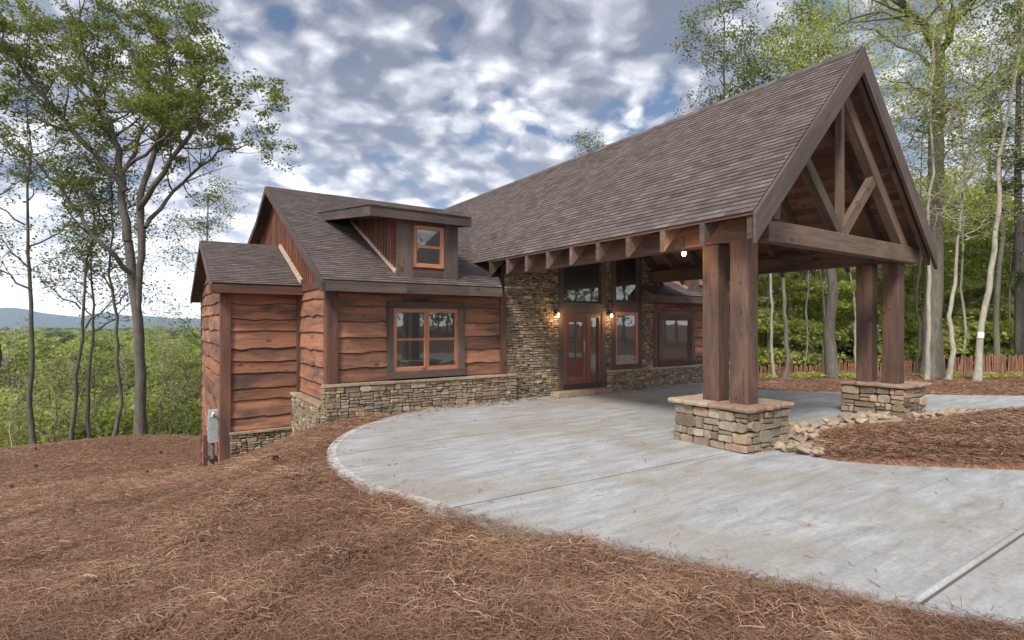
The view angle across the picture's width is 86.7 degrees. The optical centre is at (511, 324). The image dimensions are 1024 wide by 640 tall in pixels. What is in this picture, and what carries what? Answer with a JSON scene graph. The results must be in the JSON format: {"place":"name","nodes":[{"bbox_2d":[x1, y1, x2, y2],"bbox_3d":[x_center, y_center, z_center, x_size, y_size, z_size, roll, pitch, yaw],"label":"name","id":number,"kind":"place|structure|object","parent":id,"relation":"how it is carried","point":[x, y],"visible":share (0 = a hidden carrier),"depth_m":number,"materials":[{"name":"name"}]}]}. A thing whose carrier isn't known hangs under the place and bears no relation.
{"place":"outdoors","nodes":[
{"label":"outdoors","id":0,"kind":"place"},
{"bbox_2d":[0,308,200,328],"bbox_3d":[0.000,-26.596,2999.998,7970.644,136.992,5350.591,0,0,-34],"label":"mountain ridge","id":1,"kind":"structure","parent":0,"point":[11,317],"depth_m":2604.06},
{"bbox_2d":[0,329,1023,639],"bbox_3d":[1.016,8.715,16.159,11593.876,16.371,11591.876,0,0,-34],"label":"ground","id":2,"kind":"structure","parent":0,"point":[124,453],"depth_m":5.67,"materials":[{"name":"brown plant"}]},
{"bbox_2d":[0,354,55,447],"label":"sapling","id":3,"kind":"object","parent":2,"relation":"on","point":[21,422],"visible":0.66,"depth_m":30.03,"materials":[{"name":"green plant"}]},
{"bbox_2d":[0,317,56,446],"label":"sapling","id":4,"kind":"object","parent":2,"relation":"on","point":[16,389],"visible":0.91,"depth_m":26.98,"materials":[{"name":"green plant"}]},
{"bbox_2d":[0,69,74,366],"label":"slender tree","id":5,"kind":"object","parent":2,"relation":"on","point":[17,175],"visible":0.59,"depth_m":22.75,"materials":[{"name":"green plant"}]},
{"bbox_2d":[10,347,97,442],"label":"sapling","id":6,"kind":"object","parent":2,"relation":"on","point":[62,389],"visible":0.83,"depth_m":28.94,"materials":[{"name":"green plant"}]},
{"bbox_2d":[0,59,116,443],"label":"slender tree","id":7,"kind":"object","parent":2,"relation":"on","point":[31,422],"visible":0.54,"depth_m":23.00,"materials":[{"name":"green plant"}]},
{"bbox_2d":[18,337,125,439],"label":"sapling","id":8,"kind":"object","parent":2,"relation":"on","point":[47,435],"visible":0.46,"depth_m":30.74,"materials":[{"name":"green plant"}]},
{"bbox_2d":[0,155,158,440],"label":"slender tree","id":9,"kind":"object","parent":2,"relation":"on","point":[75,399],"visible":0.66,"depth_m":23.90,"materials":[{"name":"green plant"}]},
{"bbox_2d":[39,348,135,436],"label":"sapling","id":10,"kind":"object","parent":2,"relation":"on","point":[94,371],"visible":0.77,"depth_m":27.97,"materials":[{"name":"green plant"}]},
{"bbox_2d":[11,158,175,438],"bbox_3d":[-19.516,-0.730,24.972,5.647,13.611,5.441,0,0,32],"label":"slender tree","id":11,"kind":"object","parent":2,"relation":"on","point":[88,429],"visible":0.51,"depth_m":24.91,"materials":[{"name":"green plant"}]},
{"bbox_2d":[0,332,200,449],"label":"valley forest","id":12,"kind":"object","parent":2,"relation":"on","point":[108,417],"depth_m":71.14,"materials":[{"name":"green plant"}]},
{"bbox_2d":[0,326,200,344],"bbox_3d":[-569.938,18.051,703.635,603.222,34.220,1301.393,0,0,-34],"label":"valley forest","id":13,"kind":"object","parent":2,"relation":"on","point":[51,332],"visible":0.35,"depth_m":391.49,"materials":[{"name":"green plant"}]},
{"bbox_2d":[36,103,193,436],"bbox_3d":[-17.349,-2.166,23.895,5.814,15.133,5.928,0,0,-34],"label":"slender tree","id":14,"kind":"object","parent":2,"relation":"on","point":[121,399],"visible":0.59,"depth_m":23.81,"materials":[{"name":"green plant"}]},
{"bbox_2d":[83,335,150,431],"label":"sapling","id":15,"kind":"object","parent":2,"relation":"on","point":[130,356],"visible":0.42,"depth_m":32.89,"materials":[{"name":"green plant"}]},
{"bbox_2d":[0,0,300,435],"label":"oak tree","id":16,"kind":"object","parent":2,"relation":"on","point":[197,100],"visible":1,"depth_m":21.70,"materials":[{"name":"green plant"}]},
{"bbox_2d":[129,303,191,425],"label":"sapling","id":17,"kind":"object","parent":2,"relation":"on","point":[159,331],"visible":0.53,"depth_m":34.84,"materials":[{"name":"green plant"}]},
{"bbox_2d":[124,345,199,433],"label":"sapling","id":18,"kind":"object","parent":2,"relation":"on","point":[160,404],"visible":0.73,"depth_m":29.17,"materials":[{"name":"green plant"}]},
{"bbox_2d":[145,326,199,434],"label":"sapling","id":19,"kind":"object","parent":2,"relation":"on","point":[174,356],"visible":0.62,"depth_m":30.87,"materials":[{"name":"green plant"}]},
{"bbox_2d":[146,339,200,433],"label":"sapling","id":20,"kind":"object","parent":2,"relation":"on","point":[184,394],"visible":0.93,"depth_m":26.85,"materials":[{"name":"green plant"}]},
{"bbox_2d":[148,172,249,392],"bbox_3d":[-21.697,0.201,38.480,7.871,22.710,8.529,0,0,-34],"label":"slender tree","id":21,"kind":"object","parent":2,"relation":"on","point":[198,227],"visible":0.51,"depth_m":37.61,"materials":[{"name":"green plant"}]},
{"bbox_2d":[203,435,207,466],"bbox_3d":[-8.025,3.700,14.197,0.100,1.600,0.120,0,0,-34],"label":"stake","id":22,"kind":"object","parent":2,"relation":"on","point":[205,449],"visible":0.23,"depth_m":14.15,"materials":[{"name":"brown wood"}]},
{"bbox_2d":[0,462,871,639],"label":"pine straw","id":23,"kind":"object","parent":2,"relation":"on","point":[378,504],"visible":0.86,"depth_m":3.91,"materials":[{"name":"brown plant"}]},
{"bbox_2d":[190,45,937,465],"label":"timber house","id":24,"kind":"structure","parent":2,"relation":"on","point":[320,307],"depth_m":12.05,"materials":[{"name":"wood"}]},
{"bbox_2d":[205,409,218,465],"bbox_3d":[-7.370,2.860,13.314,0.232,1.580,0.920,0,0,-38],"label":"electric meter box","id":25,"kind":"object","parent":24,"relation":"attached to","point":[212,429],"visible":0.94,"depth_m":13.09,"materials":[{"name":"grey metal"}]},
{"bbox_2d":[386,301,465,379],"bbox_3d":[-1.945,0.340,12.461,1.940,1.720,0.140,0,0,-34],"label":"window","id":26,"kind":"structure","parent":24,"relation":"in","point":[428,340],"depth_m":12.44,"materials":[{"name":"orange wood"}]},
{"bbox_2d":[567,318,597,384],"bbox_3d":[1.973,0.719,15.124,1.185,1.838,0.108,0,0,-34],"label":"door","id":27,"kind":"structure","parent":24,"relation":"in","point":[576,327],"depth_m":15.10,"materials":[{"name":"brown wood"}]},
{"bbox_2d":[610,257,641,369],"bbox_3d":[3.379,-0.562,16.093,1.250,3.736,0.136,0,0,-34],"label":"tall window","id":28,"kind":"structure","parent":24,"relation":"in","point":[626,280],"depth_m":16.08,"materials":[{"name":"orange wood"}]},
{"bbox_2d":[658,313,695,366],"bbox_3d":[5.249,0.475,17.290,1.750,1.650,0.140,0,0,-34],"label":"window","id":29,"kind":"structure","parent":24,"relation":"in","point":[676,332],"depth_m":17.33,"materials":[{"name":"grey glass"}]},
{"bbox_2d":[681,237,687,255],"bbox_3d":[2.790,-1.270,8.798,0.116,0.320,0.120,0,0,-34],"label":"pendant lamp","id":30,"kind":"object","parent":24,"relation":"hanging from","point":[684,251],"visible":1,"depth_m":8.79,"materials":[{"name":"white glass"}]},
{"bbox_2d":[567,128,612,156],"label":"slender tree","id":31,"kind":"object","parent":2,"relation":"on","point":[584,140],"visible":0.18,"depth_m":47.62,"materials":[{"name":"green plant"}]},
{"bbox_2d":[664,0,787,116],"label":"slender tree","id":32,"kind":"object","parent":2,"relation":"on","point":[726,59],"visible":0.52,"depth_m":33.60,"materials":[{"name":"green plant"}]},
{"bbox_2d":[707,26,787,305],"bbox_3d":[16.161,-8.316,35.475,6.745,21.971,7.489,0,0,-34],"label":"slender tree","id":33,"kind":"object","parent":2,"relation":"on","point":[768,70],"visible":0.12,"depth_m":34.97,"materials":[{"name":"green plant"}]},
{"bbox_2d":[738,81,775,377],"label":"slender tree","id":34,"kind":"object","parent":2,"relation":"on","point":[773,372],"visible":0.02,"depth_m":22.93,"materials":[{"name":"grey plant"}]},
{"bbox_2d":[782,272,790,378],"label":"slender tree","id":35,"kind":"object","parent":2,"relation":"on","point":[785,375],"visible":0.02,"depth_m":22.03,"materials":[{"name":"grey plant"}]},
{"bbox_2d":[749,0,875,364],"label":"slender tree","id":36,"kind":"object","parent":2,"relation":"on","point":[799,6],"visible":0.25,"depth_m":32.57,"materials":[{"name":"green plant"}]},
{"bbox_2d":[737,0,903,377],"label":"slender tree","id":37,"kind":"object","parent":2,"relation":"on","point":[832,368],"visible":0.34,"depth_m":21.96,"materials":[{"name":"green plant"}]},
{"bbox_2d":[819,270,824,373],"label":"slender tree","id":38,"kind":"object","parent":2,"relation":"on","point":[823,348],"visible":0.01,"depth_m":24.89,"materials":[{"name":"grey plant"}]},
{"bbox_2d":[803,270,850,371],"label":"slender tree","id":39,"kind":"object","parent":2,"relation":"on","point":[807,278],"visible":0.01,"depth_m":25.94,"materials":[{"name":"grey plant"}]},
{"bbox_2d":[729,166,1023,368],"bbox_3d":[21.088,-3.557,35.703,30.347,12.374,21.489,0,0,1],"label":"woodland undergrowth","id":40,"kind":"object","parent":2,"relation":"on","point":[844,332],"visible":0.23,"depth_m":27.51,"materials":[{"name":"green plant"}]},
{"bbox_2d":[849,125,920,371],"bbox_3d":[16.579,-3.960,25.716,5.482,12.693,4.799,0,0,20],"label":"slender tree","id":41,"kind":"object","parent":2,"relation":"on","point":[854,350],"visible":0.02,"depth_m":25.97,"materials":[{"name":"grey plant"}]},
{"bbox_2d":[764,195,1013,371],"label":"woodland trunks","id":42,"kind":"object","parent":2,"relation":"on","point":[967,299],"visible":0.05,"depth_m":27.86,"materials":[{"name":"grey plant"}]},
{"bbox_2d":[758,354,1023,374],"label":"picket fence","id":43,"kind":"object","parent":2,"relation":"on","point":[968,365],"visible":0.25,"depth_m":23.36,"materials":[{"name":"brown wood"}]},
{"bbox_2d":[758,370,1023,378],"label":"ground cover","id":44,"kind":"object","parent":2,"relation":"on","point":[850,374],"visible":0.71,"depth_m":22.18,"materials":[{"name":"green plant"}]},
{"bbox_2d":[773,0,1023,377],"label":"tulip tree","id":45,"kind":"object","parent":2,"relation":"on","point":[936,342],"visible":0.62,"depth_m":22.21,"materials":[{"name":"green plant"}]},
{"bbox_2d":[890,62,983,371],"bbox_3d":[19.409,-5.067,26.087,5.618,14.857,5.449,0,0,-34],"label":"slender tree","id":46,"kind":"object","parent":2,"relation":"on","point":[917,314],"visible":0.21,"depth_m":25.92,"materials":[{"name":"green plant"}]},
{"bbox_2d":[865,0,1018,379],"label":"slender tree","id":47,"kind":"object","parent":2,"relation":"on","point":[927,373],"visible":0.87,"depth_m":20.91,"materials":[{"name":"green plant"}]},
{"bbox_2d":[906,42,1011,369],"bbox_3d":[21.344,-5.481,26.106,5.751,15.633,4.768,0,0,-34],"label":"slender tree","id":48,"kind":"object","parent":2,"relation":"on","point":[961,296],"visible":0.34,"depth_m":25.98,"materials":[{"name":"green plant"}]},
{"bbox_2d":[895,0,1023,380],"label":"slender tree","id":49,"kind":"object","parent":2,"relation":"on","point":[978,372],"visible":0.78,"depth_m":20.53,"materials":[{"name":"green plant"}]},
{"bbox_2d":[910,98,1023,379],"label":"slender tree","id":50,"kind":"object","parent":2,"relation":"on","point":[951,360],"visible":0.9,"depth_m":20.92,"materials":[{"name":"green plant"}]},
{"bbox_2d":[956,92,1011,361],"bbox_3d":[31.895,-6.425,35.978,4.276,17.944,4.220,0,0,-34],"label":"pine tree","id":51,"kind":"object","parent":2,"relation":"on","point":[988,164],"visible":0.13,"depth_m":35.99,"materials":[{"name":"green plant"}]},
{"bbox_2d":[945,16,1023,370],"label":"slender tree","id":52,"kind":"object","parent":2,"relation":"on","point":[996,337],"visible":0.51,"depth_m":24.95,"materials":[{"name":"green plant"}]},
{"bbox_2d":[949,0,1023,371],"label":"pine tree","id":53,"kind":"object","parent":2,"relation":"on","point":[1017,252],"visible":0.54,"depth_m":25.02,"materials":[{"name":"green plant"}]},
{"bbox_2d":[963,4,1023,231],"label":"slender tree","id":54,"kind":"object","parent":2,"relation":"on","point":[1014,195],"visible":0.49,"depth_m":24.47,"materials":[{"name":"green plant"}]},
{"bbox_2d":[968,49,1023,365],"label":"slender tree","id":55,"kind":"object","parent":2,"relation":"on","point":[1012,288],"visible":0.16,"depth_m":30.30,"materials":[{"name":"green plant"}]},
{"bbox_2d":[0,0,1023,318],"label":"sky","id":56,"kind":"structure","parent":0,"point":[439,104],"materials":[{"name":"blue"}]},
{"bbox_2d":[336,383,1023,636],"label":"driveway","id":57,"kind":"structure","parent":0,"point":[906,543],"depth_m":6.14,"materials":[{"name":"concrete"}]},
{"bbox_2d":[326,425,441,512],"bbox_3d":[-2.154,1.948,7.821,0.954,0.105,5.048,0,0,-24],"label":"driveway edge","id":58,"kind":"object","parent":57,"relation":"on","point":[344,468],"visible":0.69,"depth_m":6.60,"materials":[{"name":"concrete"}]},
{"bbox_2d":[413,387,651,415],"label":"leaf litter","id":59,"kind":"object","parent":57,"relation":"on","point":[518,399],"visible":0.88,"depth_m":13.33,"materials":[{"name":"brown plant"}]},
{"bbox_2d":[550,387,611,397],"bbox_3d":[1.904,1.833,14.749,1.909,0.134,0.385,0,0,-34],"label":"doorstep","id":60,"kind":"object","parent":57,"relation":"on","point":[580,392],"visible":1,"depth_m":14.58,"materials":[{"name":"beige stone"}]},
{"bbox_2d":[336,383,1023,623],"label":"blown straw","id":61,"kind":"object","parent":57,"relation":"on","point":[664,490],"visible":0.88,"depth_m":5.79,"materials":[{"name":"brown plant"}]},
{"bbox_2d":[337,393,1023,603],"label":"driveway joint","id":62,"kind":"object","parent":57,"relation":"on","point":[970,569],"visible":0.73,"depth_m":4.42,"materials":[{"name":"grey concrete"}]},
{"bbox_2d":[774,441,784,448],"bbox_3d":[4.062,1.837,8.270,0.203,0.102,0.226,-12,16,-20],"label":"rock","id":63,"kind":"object","parent":57,"relation":"on","point":[778,444],"visible":0.64,"depth_m":8.23,"materials":[{"name":"beige stone"}]},
{"bbox_2d":[780,445,791,451],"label":"rock","id":64,"kind":"object","parent":57,"relation":"on","point":[783,448],"visible":0.92,"depth_m":8.05,"materials":[{"name":"beige stone"}]},
{"bbox_2d":[786,445,795,448],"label":"rock","id":65,"kind":"object","parent":64,"relation":"on","point":[790,447],"visible":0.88,"depth_m":8.00,"materials":[{"name":"beige stone"}]},
{"bbox_2d":[789,424,801,430],"bbox_3d":[4.968,1.798,9.498,0.135,0.124,0.262,8,10,-7],"label":"rock","id":66,"kind":"object","parent":57,"relation":"on","point":[796,426],"visible":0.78,"depth_m":9.45,"materials":[{"name":"beige stone"}]},
{"bbox_2d":[791,435,802,441],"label":"rock","id":67,"kind":"object","parent":57,"relation":"on","point":[797,438],"visible":0.84,"depth_m":8.58,"materials":[{"name":"beige stone"}]},
{"bbox_2d":[798,421,808,425],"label":"rock","id":68,"kind":"object","parent":57,"relation":"on","point":[804,423],"visible":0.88,"depth_m":9.86,"materials":[{"name":"beige stone"}]},
{"bbox_2d":[796,446,811,453],"bbox_3d":[4.232,1.821,7.921,0.233,0.082,0.172,9,-1,-14],"label":"rock","id":69,"kind":"object","parent":57,"relation":"on","point":[803,449],"visible":0.98,"depth_m":7.88,"materials":[{"name":"beige stone"}]},
{"bbox_2d":[797,442,811,447],"bbox_3d":[4.323,1.788,8.046,0.184,0.093,0.214,-10,3,-9],"label":"rock","id":70,"kind":"object","parent":57,"relation":"on","point":[806,444],"visible":0.7,"depth_m":7.98,"materials":[{"name":"beige stone"}]},
{"bbox_2d":[811,449,820,454],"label":"rock","id":71,"kind":"object","parent":57,"relation":"on","point":[815,451],"visible":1,"depth_m":7.73,"materials":[{"name":"beige stone"}]},
{"bbox_2d":[822,418,831,422],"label":"rock","id":72,"kind":"object","parent":57,"relation":"on","point":[826,420],"visible":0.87,"depth_m":10.20,"materials":[{"name":"beige stone"}]},
{"bbox_2d":[837,414,847,422],"bbox_3d":[6.437,1.831,10.512,0.138,0.156,0.346,-14,10,1],"label":"rock","id":73,"kind":"object","parent":57,"relation":"on","point":[843,416],"visible":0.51,"depth_m":10.47,"materials":[{"name":"beige stone"}]},
{"bbox_2d":[852,413,865,417],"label":"rock","id":74,"kind":"object","parent":57,"relation":"on","point":[860,415],"visible":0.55,"depth_m":10.75,"materials":[{"name":"beige stone"}]},
{"bbox_2d":[854,418,868,424],"bbox_3d":[6.479,1.805,10.077,0.199,0.138,0.259,3,-7,-24],"label":"rock","id":75,"kind":"object","parent":57,"relation":"on","point":[859,421],"visible":0.84,"depth_m":10.02,"materials":[{"name":"beige stone"}]},
{"bbox_2d":[867,413,880,416],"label":"rock","id":76,"kind":"object","parent":57,"relation":"on","point":[875,415],"visible":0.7,"depth_m":10.70,"materials":[{"name":"beige stone"}]},
{"bbox_2d":[877,414,889,419],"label":"rock","id":77,"kind":"object","parent":57,"relation":"on","point":[884,416],"visible":0.96,"depth_m":10.43,"materials":[{"name":"beige stone"}]},
{"bbox_2d":[877,411,889,414],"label":"rock","id":78,"kind":"object","parent":57,"relation":"on","point":[886,413],"visible":0.68,"depth_m":10.86,"materials":[{"name":"beige stone"}]},
{"bbox_2d":[890,417,902,421],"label":"rock","id":79,"kind":"object","parent":57,"relation":"on","point":[895,419],"visible":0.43,"depth_m":10.41,"materials":[{"name":"beige stone"}]},
{"bbox_2d":[907,411,921,418],"bbox_3d":[8.032,1.806,10.840,0.177,0.148,0.262,0,0,-9],"label":"rock","id":80,"kind":"object","parent":57,"relation":"on","point":[913,414],"visible":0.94,"depth_m":10.77,"materials":[{"name":"beige stone"}]},
{"bbox_2d":[813,413,1023,469],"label":"mulch island","id":81,"kind":"structure","parent":57,"relation":"on","point":[903,461],"depth_m":7.45,"materials":[{"name":"brown wood"}]},
{"bbox_2d":[805,433,819,438],"bbox_3d":[4.877,1.794,8.730,0.272,0.125,0.154,11,14,26],"label":"rock","id":82,"kind":"object","parent":81,"relation":"on","point":[811,435],"visible":0.65,"depth_m":8.71,"materials":[{"name":"beige stone"}]},
{"bbox_2d":[809,405,1023,467],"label":"pine straw","id":83,"kind":"object","parent":81,"relation":"on","point":[900,431],"visible":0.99,"depth_m":8.24,"materials":[{"name":"brown plant"}]},
{"bbox_2d":[935,410,944,416],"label":"rock","id":84,"kind":"object","parent":57,"relation":"on","point":[938,413],"visible":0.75,"depth_m":10.87,"materials":[{"name":"beige stone"}]},
{"bbox_2d":[941,409,953,414],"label":"rock","id":85,"kind":"object","parent":57,"relation":"on","point":[946,411],"visible":0.67,"depth_m":11.20,"materials":[{"name":"beige stone"}]},
{"bbox_2d":[947,407,956,411],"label":"rock","id":86,"kind":"object","parent":57,"relation":"on","point":[953,409],"visible":0.61,"depth_m":11.58,"materials":[{"name":"beige stone"}]},
{"bbox_2d":[912,526,1023,601],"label":"expansion joint","id":87,"kind":"object","parent":57,"relation":"on","point":[940,584],"visible":0.65,"depth_m":4.23,"materials":[{"name":"grey concrete"}]}
]}

